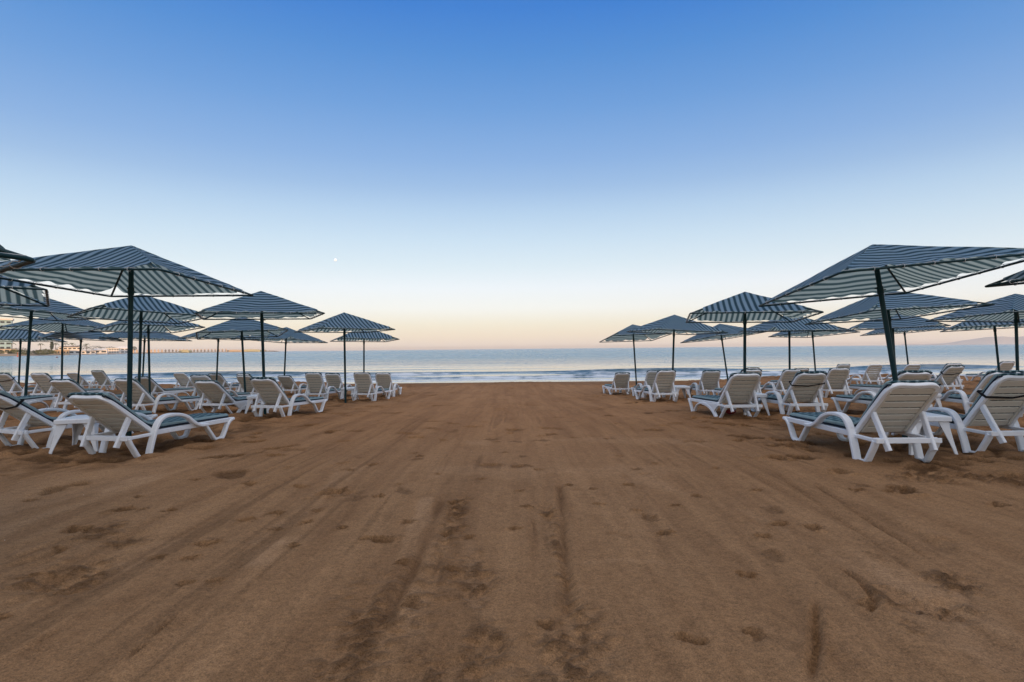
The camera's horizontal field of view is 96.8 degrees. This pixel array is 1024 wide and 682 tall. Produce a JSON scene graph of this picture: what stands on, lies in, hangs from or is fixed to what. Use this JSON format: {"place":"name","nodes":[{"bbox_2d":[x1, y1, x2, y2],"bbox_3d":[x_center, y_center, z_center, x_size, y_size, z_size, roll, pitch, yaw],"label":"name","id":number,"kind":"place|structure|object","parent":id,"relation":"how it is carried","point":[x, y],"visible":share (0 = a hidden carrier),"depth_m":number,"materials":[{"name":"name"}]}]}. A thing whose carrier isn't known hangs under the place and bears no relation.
{"place":"outdoors","nodes":[
{"label":"outdoors","id":0,"kind":"place"},
{"bbox_2d":[0,351,270,355],"bbox_3d":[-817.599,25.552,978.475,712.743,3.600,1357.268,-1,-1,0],"label":"shore","id":1,"kind":"structure","parent":0,"point":[32,354],"depth_m":549.04,"materials":[{"name":"beige sand"}]},
{"bbox_2d":[0,318,13,348],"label":"hotel","id":2,"kind":"structure","parent":1,"relation":"on","point":[3,322],"depth_m":567.61,"materials":[{"name":"white paint"}]},
{"bbox_2d":[7,350,31,354],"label":"hedge","id":3,"kind":"object","parent":1,"relation":"on","point":[15,351],"visible":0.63,"depth_m":450.60,"materials":[{"name":"green plant"}]},
{"bbox_2d":[31,349,57,354],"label":"hedge","id":4,"kind":"object","parent":1,"relation":"on","point":[50,351],"visible":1,"depth_m":462.75,"materials":[{"name":"green plant"}]},
{"bbox_2d":[54,350,69,354],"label":"restaurant","id":5,"kind":"structure","parent":1,"relation":"on","point":[66,352],"depth_m":501.39},
{"bbox_2d":[59,346,81,349],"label":"house","id":6,"kind":"structure","parent":1,"relation":"on","point":[71,348],"depth_m":560.91,"materials":[{"name":"beige paint"}]},
{"bbox_2d":[70,350,82,354],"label":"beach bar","id":7,"kind":"object","parent":1,"relation":"on","point":[74,352],"visible":0.59,"depth_m":519.86,"materials":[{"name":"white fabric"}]},
{"bbox_2d":[82,351,95,354],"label":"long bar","id":8,"kind":"object","parent":1,"relation":"on","point":[90,352],"visible":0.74,"depth_m":561.07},
{"bbox_2d":[93,349,107,353],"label":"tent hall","id":9,"kind":"structure","parent":1,"relation":"on","point":[102,351],"depth_m":601.05,"materials":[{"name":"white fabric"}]},
{"bbox_2d":[106,348,119,353],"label":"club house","id":10,"kind":"structure","parent":1,"relation":"on","point":[114,350],"depth_m":640.88,"materials":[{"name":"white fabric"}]},
{"bbox_2d":[117,346,126,353],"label":"marquee","id":11,"kind":"object","parent":1,"relation":"on","point":[123,349],"visible":0.42,"depth_m":679.67,"materials":[{"name":"white fabric"}]},
{"bbox_2d":[178,350,191,352],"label":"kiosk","id":12,"kind":"object","parent":1,"relation":"on","point":[185,351],"visible":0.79,"depth_m":1034.90,"materials":[{"name":"beige"}]},
{"bbox_2d":[227,350,241,351],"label":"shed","id":13,"kind":"structure","parent":1,"relation":"on","point":[234,350],"depth_m":1374.84,"materials":[{"name":"beige"}]},
{"bbox_2d":[244,349,260,351],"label":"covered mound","id":14,"kind":"object","parent":1,"relation":"on","point":[252,350],"visible":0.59,"depth_m":1474.88,"materials":[{"name":"beige"}]},
{"bbox_2d":[0,374,1023,681],"bbox_3d":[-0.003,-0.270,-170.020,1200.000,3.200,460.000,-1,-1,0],"label":"sand beach","id":15,"kind":"structure","parent":0,"point":[514,532],"depth_m":2.45,"materials":[{"name":"brown sand"}]},
{"bbox_2d":[0,245,35,273],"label":"parasol","id":16,"kind":"object","parent":15,"relation":"on","point":[6,255],"visible":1,"depth_m":2.33,"materials":[{"name":"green fabric"}]},
{"bbox_2d":[0,275,49,306],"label":"parasol","id":17,"kind":"object","parent":15,"relation":"on","point":[8,294],"visible":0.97,"depth_m":6.79,"materials":[{"name":"blue fabric"}]},
{"bbox_2d":[0,373,54,396],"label":"sun lounger","id":18,"kind":"object","parent":15,"relation":"on","point":[9,384],"visible":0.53,"depth_m":12.82,"materials":[{"name":"white plastic"}]},
{"bbox_2d":[0,385,56,407],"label":"sun lounger","id":19,"kind":"object","parent":15,"relation":"on","point":[30,399],"visible":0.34,"depth_m":9.83,"materials":[{"name":"white plastic"}]},
{"bbox_2d":[0,328,66,393],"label":"parasol","id":20,"kind":"object","parent":15,"relation":"on","point":[20,336],"visible":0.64,"depth_m":15.59,"materials":[{"name":"blue fabric"}]},
{"bbox_2d":[0,295,107,395],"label":"parasol","id":21,"kind":"object","parent":15,"relation":"on","point":[60,310],"visible":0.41,"depth_m":10.41,"materials":[{"name":"blue fabric"}]},
{"bbox_2d":[0,315,110,378],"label":"parasol","id":22,"kind":"object","parent":15,"relation":"on","point":[74,326],"visible":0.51,"depth_m":14.08,"materials":[{"name":"blue fabric"}]},
{"bbox_2d":[30,373,103,400],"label":"sun lounger","id":23,"kind":"object","parent":15,"relation":"on","point":[41,381],"visible":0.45,"depth_m":12.06,"materials":[{"name":"white plastic"}]},
{"bbox_2d":[0,390,157,448],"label":"sun lounger","id":24,"kind":"object","parent":15,"relation":"on","point":[27,415],"visible":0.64,"depth_m":5.33,"materials":[{"name":"white plastic"}]},
{"bbox_2d":[37,330,123,383],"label":"parasol","id":25,"kind":"object","parent":15,"relation":"on","point":[80,337],"visible":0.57,"depth_m":15.34,"materials":[{"name":"blue fabric"}]},
{"bbox_2d":[49,415,115,453],"bbox_3d":[-4.940,1.070,5.263,0.456,0.390,0.416,0,-1,-15],"label":"side table","id":26,"kind":"object","parent":15,"relation":"on","point":[78,422],"visible":0.59,"depth_m":5.12,"materials":[{"name":"white plastic"}]},
{"bbox_2d":[67,373,114,389],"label":"sun lounger","id":27,"kind":"object","parent":15,"relation":"on","point":[83,382],"visible":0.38,"depth_m":17.27,"materials":[{"name":"white plastic"}]},
{"bbox_2d":[49,379,134,411],"bbox_3d":[-9.074,1.169,9.916,0.672,0.734,1.596,-1,-3,1],"label":"sun lounger","id":28,"kind":"object","parent":15,"relation":"on","point":[64,388],"visible":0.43,"depth_m":9.29,"materials":[{"name":"white plastic"}]},
{"bbox_2d":[90,370,119,389],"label":"sun lounger","id":29,"kind":"object","parent":15,"relation":"on","point":[101,377],"visible":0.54,"depth_m":17.27,"materials":[{"name":"white plastic"}]},
{"bbox_2d":[0,245,253,435],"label":"parasol","id":30,"kind":"object","parent":15,"relation":"on","point":[130,270],"visible":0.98,"depth_m":5.64,"materials":[{"name":"blue fabric"}]},
{"bbox_2d":[66,294,210,409],"bbox_3d":[-8.007,0.467,9.784,2.039,2.986,2.039,-4,-5,36],"label":"parasol","id":31,"kind":"object","parent":15,"relation":"on","point":[149,308],"visible":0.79,"depth_m":9.81,"materials":[{"name":"blue fabric"}]},
{"bbox_2d":[88,317,204,393],"bbox_3d":[-10.149,0.656,12.727,2.039,2.986,2.039,-5,-3,30],"label":"parasol","id":32,"kind":"object","parent":15,"relation":"on","point":[122,326],"visible":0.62,"depth_m":12.76,"materials":[{"name":"blue fabric"}]},
{"bbox_2d":[101,331,191,375],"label":"parasol","id":33,"kind":"object","parent":15,"relation":"on","point":[159,336],"visible":0.55,"depth_m":16.25,"materials":[{"name":"blue fabric"}]},
{"bbox_2d":[67,392,234,457],"bbox_3d":[-4.117,0.900,5.303,0.672,0.718,1.610,-1,-2,10],"label":"sun lounger","id":34,"kind":"object","parent":15,"relation":"on","point":[111,414],"visible":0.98,"depth_m":4.84,"materials":[{"name":"white plastic"}]},
{"bbox_2d":[114,378,200,412],"bbox_3d":[-7.360,1.141,9.509,0.672,0.759,1.566,-1,-3,10],"label":"sun lounger","id":35,"kind":"object","parent":15,"relation":"on","point":[141,394],"visible":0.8,"depth_m":9.07,"materials":[{"name":"white plastic"}]},
{"bbox_2d":[134,376,193,396],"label":"sun lounger","id":36,"kind":"object","parent":15,"relation":"on","point":[156,388],"visible":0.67,"depth_m":13.31,"materials":[{"name":"white plastic"}]},
{"bbox_2d":[173,373,194,391],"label":"sun lounger","id":37,"kind":"object","parent":15,"relation":"on","point":[182,378],"visible":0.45,"depth_m":16.72,"materials":[{"name":"white plastic"}]},
{"bbox_2d":[179,332,257,379],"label":"parasol","id":38,"kind":"object","parent":15,"relation":"on","point":[191,336],"visible":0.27,"depth_m":15.98,"materials":[{"name":"blue fabric"}]},
{"bbox_2d":[190,375,252,407],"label":"sun lounger","id":39,"kind":"object","parent":15,"relation":"on","point":[193,378],"visible":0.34,"depth_m":10.72,"materials":[{"name":"white plastic"}]},
{"bbox_2d":[208,373,238,392],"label":"sun lounger","id":40,"kind":"object","parent":15,"relation":"on","point":[222,381],"visible":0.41,"depth_m":16.36,"materials":[{"name":"white plastic"}]},
{"bbox_2d":[194,380,269,413],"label":"sun lounger","id":41,"kind":"object","parent":15,"relation":"on","point":[216,394],"visible":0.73,"depth_m":8.94,"materials":[{"name":"white plastic"}]},
{"bbox_2d":[195,317,287,391],"bbox_3d":[-7.206,0.818,12.234,2.039,2.986,2.039,-3,-3,-34],"label":"parasol","id":42,"kind":"object","parent":15,"relation":"on","point":[234,328],"visible":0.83,"depth_m":12.12,"materials":[{"name":"blue fabric"}]},
{"bbox_2d":[236,373,253,394],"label":"sun lounger","id":43,"kind":"object","parent":15,"relation":"on","point":[239,384],"visible":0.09,"depth_m":15.06,"materials":[{"name":"white plastic"}]},
{"bbox_2d":[245,394,273,413],"bbox_3d":[-5.108,1.292,9.230,0.456,0.390,0.416,0,-1,-10],"label":"side table","id":44,"kind":"object","parent":15,"relation":"on","point":[251,398],"visible":0.4,"depth_m":9.03,"materials":[{"name":"white plastic"}]},
{"bbox_2d":[236,375,283,393],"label":"sun lounger","id":45,"kind":"object","parent":15,"relation":"on","point":[250,389],"visible":0.35,"depth_m":13.70,"materials":[{"name":"white plastic"}]},
{"bbox_2d":[195,291,324,414],"bbox_3d":[-4.852,0.513,8.883,2.039,2.986,2.039,-2,0,-31],"label":"parasol","id":46,"kind":"object","parent":15,"relation":"on","point":[262,305],"visible":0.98,"depth_m":8.52,"materials":[{"name":"blue fabric"}]},
{"bbox_2d":[240,327,327,391],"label":"parasol","id":47,"kind":"object","parent":15,"relation":"on","point":[289,335],"visible":0.75,"depth_m":16.07,"materials":[{"name":"blue fabric"}]},
{"bbox_2d":[250,377,327,416],"bbox_3d":[-4.295,1.063,8.789,0.672,0.769,1.566,-1,-3,11],"label":"sun lounger","id":48,"kind":"object","parent":15,"relation":"on","point":[270,391],"visible":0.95,"depth_m":8.29,"materials":[{"name":"white plastic"}]},
{"bbox_2d":[277,375,306,393],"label":"sun lounger","id":49,"kind":"object","parent":15,"relation":"on","point":[287,382],"visible":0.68,"depth_m":15.59,"materials":[{"name":"white plastic"}]},
{"bbox_2d":[303,372,343,398],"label":"sun lounger","id":50,"kind":"object","parent":15,"relation":"on","point":[315,383],"visible":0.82,"depth_m":13.18,"materials":[{"name":"white plastic"}]},
{"bbox_2d":[324,373,354,395],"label":"sun lounger","id":51,"kind":"object","parent":15,"relation":"on","point":[334,380],"visible":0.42,"depth_m":14.84,"materials":[{"name":"white plastic"}]},
{"bbox_2d":[294,312,394,402],"bbox_3d":[-4.504,0.717,12.269,2.039,2.986,2.039,0,-1,-41],"label":"parasol","id":52,"kind":"object","parent":15,"relation":"on","point":[344,322],"visible":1,"depth_m":12.11,"materials":[{"name":"blue fabric"}]},
{"bbox_2d":[340,387,358,398],"bbox_3d":[-4.765,1.562,13.326,0.456,0.390,0.416,0,-1,-5],"label":"side table","id":53,"kind":"object","parent":15,"relation":"on","point":[351,389],"visible":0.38,"depth_m":13.14,"materials":[{"name":"white plastic"}]},
{"bbox_2d":[330,330,399,371],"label":"parasol","id":54,"kind":"object","parent":15,"relation":"on","point":[368,337],"visible":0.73,"depth_m":15.79,"materials":[{"name":"blue fabric"}]},
{"bbox_2d":[351,372,391,400],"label":"sun lounger","id":55,"kind":"object","parent":15,"relation":"on","point":[363,383],"visible":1,"depth_m":12.85,"materials":[{"name":"white plastic"}]},
{"bbox_2d":[375,373,401,396],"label":"sun lounger","id":56,"kind":"object","parent":15,"relation":"on","point":[383,380],"visible":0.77,"depth_m":14.99,"materials":[{"name":"white plastic"}]},
{"bbox_2d":[602,372,630,393],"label":"sun lounger","id":57,"kind":"object","parent":15,"relation":"on","point":[620,383],"visible":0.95,"depth_m":14.69,"materials":[{"name":"white plastic"}]},
{"bbox_2d":[599,324,671,392],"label":"parasol","id":58,"kind":"object","parent":15,"relation":"on","point":[621,335],"visible":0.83,"depth_m":16.35,"materials":[{"name":"blue fabric"}]},
{"bbox_2d":[631,370,665,397],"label":"sun lounger","id":59,"kind":"object","parent":15,"relation":"on","point":[650,377],"visible":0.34,"depth_m":13.02,"materials":[{"name":"white plastic"}]},
{"bbox_2d":[634,370,678,401],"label":"sun lounger","id":60,"kind":"object","parent":15,"relation":"on","point":[664,380],"visible":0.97,"depth_m":11.36,"materials":[{"name":"white plastic"}]},
{"bbox_2d":[626,315,727,369],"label":"parasol","id":61,"kind":"object","parent":15,"relation":"on","point":[674,324],"visible":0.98,"depth_m":12.42,"materials":[{"name":"blue fabric"}]},
{"bbox_2d":[670,385,690,398],"bbox_3d":[4.544,1.403,12.277,0.456,0.390,0.416,-1,-1,0],"label":"side table","id":62,"kind":"object","parent":15,"relation":"on","point":[684,388],"visible":0.65,"depth_m":12.10,"materials":[{"name":"white plastic"}]},
{"bbox_2d":[687,370,720,394],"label":"sun lounger","id":63,"kind":"object","parent":15,"relation":"on","point":[709,380],"visible":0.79,"depth_m":12.86,"materials":[{"name":"white plastic"}]},
{"bbox_2d":[681,324,764,380],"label":"parasol","id":64,"kind":"object","parent":15,"relation":"on","point":[733,331],"visible":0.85,"depth_m":15.92,"materials":[{"name":"blue fabric"}]},
{"bbox_2d":[688,372,762,417],"bbox_3d":[3.687,0.934,7.927,0.622,0.787,1.556,-1,-3,-2],"label":"sun lounger","id":65,"kind":"object","parent":15,"relation":"on","point":[739,390],"visible":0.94,"depth_m":7.39,"materials":[{"name":"white plastic"}]},
{"bbox_2d":[711,369,763,395],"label":"sun lounger","id":66,"kind":"object","parent":15,"relation":"on","point":[720,390],"visible":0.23,"depth_m":10.65,"materials":[{"name":"white plastic"}]},
{"bbox_2d":[734,392,769,414],"bbox_3d":[4.271,1.128,8.131,0.456,0.390,0.416,-1,-1,0],"label":"side table","id":67,"kind":"object","parent":15,"relation":"on","point":[762,396],"visible":0.26,"depth_m":7.95,"materials":[{"name":"white plastic"}]},
{"bbox_2d":[686,292,823,411],"bbox_3d":[4.369,0.558,8.540,2.039,2.986,2.039,1,-2,19],"label":"parasol","id":68,"kind":"object","parent":15,"relation":"on","point":[744,308],"visible":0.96,"depth_m":8.30,"materials":[{"name":"blue fabric"}]},
{"bbox_2d":[760,369,800,394],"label":"sun lounger","id":69,"kind":"object","parent":15,"relation":"on","point":[785,378],"visible":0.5,"depth_m":12.29,"materials":[{"name":"white plastic"}]},
{"bbox_2d":[769,368,808,384],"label":"sun lounger","id":70,"kind":"object","parent":15,"relation":"on","point":[775,382],"visible":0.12,"depth_m":15.13,"materials":[{"name":"white plastic"}]},
{"bbox_2d":[751,371,827,415],"bbox_3d":[4.839,0.919,8.055,0.672,0.783,1.550,-1,-3,0],"label":"sun lounger","id":71,"kind":"object","parent":15,"relation":"on","point":[804,388],"visible":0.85,"depth_m":7.49,"materials":[{"name":"white plastic"}]},
{"bbox_2d":[739,316,848,368],"bbox_3d":[7.912,0.710,12.964,2.039,2.986,2.039,-1,0,4],"label":"parasol","id":72,"kind":"object","parent":15,"relation":"on","point":[797,326],"visible":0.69,"depth_m":12.42,"materials":[{"name":"blue fabric"}]},
{"bbox_2d":[768,327,858,370],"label":"parasol","id":73,"kind":"object","parent":15,"relation":"on","point":[803,334],"visible":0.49,"depth_m":16.72,"materials":[{"name":"blue fabric"}]},
{"bbox_2d":[821,368,851,397],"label":"sun lounger","id":74,"kind":"object","parent":15,"relation":"on","point":[836,379],"visible":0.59,"depth_m":11.69,"materials":[{"name":"white plastic"}]},
{"bbox_2d":[836,364,851,383],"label":"sun lounger","id":75,"kind":"object","parent":15,"relation":"on","point":[843,366],"visible":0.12,"depth_m":18.09,"materials":[{"name":"white plastic"}]},
{"bbox_2d":[782,380,941,461],"bbox_3d":[3.608,0.772,4.797,0.672,0.786,1.534,-1,-2,0],"label":"sun lounger","id":76,"kind":"object","parent":15,"relation":"on","point":[901,407],"visible":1,"depth_m":4.26,"materials":[{"name":"white plastic"}]},
{"bbox_2d":[845,364,884,384],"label":"sun lounger","id":77,"kind":"object","parent":15,"relation":"on","point":[872,373],"visible":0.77,"depth_m":16.12,"materials":[{"name":"white plastic"}]},
{"bbox_2d":[848,370,903,394],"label":"sun lounger","id":78,"kind":"object","parent":15,"relation":"on","point":[871,387],"visible":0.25,"depth_m":11.77,"materials":[{"name":"white plastic"}]},
{"bbox_2d":[831,370,932,412],"bbox_3d":[6.191,0.880,7.665,0.672,0.783,1.550,-1,-3,2],"label":"sun lounger","id":79,"kind":"object","parent":15,"relation":"on","point":[859,397],"visible":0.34,"depth_m":7.57,"materials":[{"name":"white plastic"}]},
{"bbox_2d":[759,244,1023,436],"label":"parasol","id":80,"kind":"object","parent":15,"relation":"on","point":[880,270],"visible":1,"depth_m":5.45,"materials":[{"name":"blue fabric"}]},
{"bbox_2d":[847,313,950,357],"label":"parasol","id":81,"kind":"object","parent":15,"relation":"on","point":[917,322],"visible":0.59,"depth_m":12.00,"materials":[{"name":"blue fabric"}]},
{"bbox_2d":[877,364,920,383],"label":"sun lounger","id":82,"kind":"object","parent":15,"relation":"on","point":[905,368],"visible":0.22,"depth_m":16.01,"materials":[{"name":"white plastic"}]},
{"bbox_2d":[805,291,994,368],"bbox_3d":[7.274,0.499,8.645,2.039,2.986,2.039,-3,-5,3],"label":"parasol","id":83,"kind":"object","parent":15,"relation":"on","point":[913,304],"visible":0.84,"depth_m":8.49,"materials":[{"name":"blue fabric"}]},
{"bbox_2d":[860,325,948,367],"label":"parasol","id":84,"kind":"object","parent":15,"relation":"on","point":[897,331],"visible":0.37,"depth_m":17.40,"materials":[{"name":"blue fabric"}]},
{"bbox_2d":[885,412,957,454],"bbox_3d":[4.289,0.964,4.814,0.456,0.390,0.416,-1,-1,4],"label":"side table","id":85,"kind":"object","parent":15,"relation":"on","point":[943,421],"visible":0.4,"depth_m":4.63,"materials":[{"name":"white plastic"}]},
{"bbox_2d":[931,363,962,384],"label":"sun lounger","id":86,"kind":"object","parent":15,"relation":"on","point":[934,377],"visible":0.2,"depth_m":15.30,"materials":[{"name":"white plastic"}]},
{"bbox_2d":[930,365,964,392],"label":"sun lounger","id":87,"kind":"object","parent":15,"relation":"on","point":[947,377],"visible":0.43,"depth_m":12.07,"materials":[{"name":"white plastic"}]},
{"bbox_2d":[891,373,1023,452],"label":"sun lounger","id":88,"kind":"object","parent":15,"relation":"on","point":[998,403],"visible":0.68,"depth_m":4.62,"materials":[{"name":"white plastic"}]},
{"bbox_2d":[925,294,1023,370],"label":"parasol","id":89,"kind":"object","parent":15,"relation":"on","point":[1009,308],"visible":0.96,"depth_m":9.51,"materials":[{"name":"blue fabric"}]},
{"bbox_2d":[934,370,1023,416],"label":"sun lounger","id":90,"kind":"object","parent":15,"relation":"on","point":[964,399],"visible":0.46,"depth_m":7.36,"materials":[{"name":"white plastic"}]},
{"bbox_2d":[940,319,1023,369],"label":"parasol","id":91,"kind":"object","parent":15,"relation":"on","point":[965,326],"visible":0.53,"depth_m":12.66,"materials":[{"name":"blue fabric"}]},
{"bbox_2d":[963,361,1014,380],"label":"sun lounger","id":92,"kind":"object","parent":15,"relation":"on","point":[1006,365],"visible":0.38,"depth_m":16.80,"materials":[{"name":"white plastic"}]},
{"bbox_2d":[985,270,1023,287],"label":"parasol","id":93,"kind":"object","parent":15,"relation":"on","point":[1017,277],"visible":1,"depth_m":4.59,"materials":[{"name":"blue fabric"}]},
{"bbox_2d":[0,344,1023,384],"bbox_3d":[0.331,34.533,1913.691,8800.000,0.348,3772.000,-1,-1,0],"label":"sea","id":94,"kind":"structure","parent":0,"point":[508,365],"depth_m":78.94,"materials":[{"name":"liquid"}]},
{"bbox_2d":[0,0,1023,352],"label":"sky","id":95,"kind":"structure","parent":0,"point":[475,174],"materials":[{"name":"blue"}]},
{"bbox_2d":[725,409,735,413],"bbox_3d":[3.737,1.204,7.756,0.178,0.097,0.118,-1,-1,0],"label":"bundle","id":96,"kind":"object","parent":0,"point":[728,411],"visible":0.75,"depth_m":7.72,"materials":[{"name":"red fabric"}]},
{"bbox_2d":[935,393,942,411],"bbox_3d":[6.941,1.076,7.732,0.456,0.390,0.416,0,-1,-5],"label":"side table","id":97,"kind":"object","parent":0,"point":[938,401],"visible":0.14,"depth_m":7.57,"materials":[{"name":"white plastic"}]},
{"bbox_2d":[901,336,1023,344],"bbox_3d":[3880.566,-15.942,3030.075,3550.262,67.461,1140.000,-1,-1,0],"label":"hills","id":98,"kind":"structure","parent":0,"point":[991,340],"depth_m":2754.04,"materials":[{"name":"beige"}]}
]}

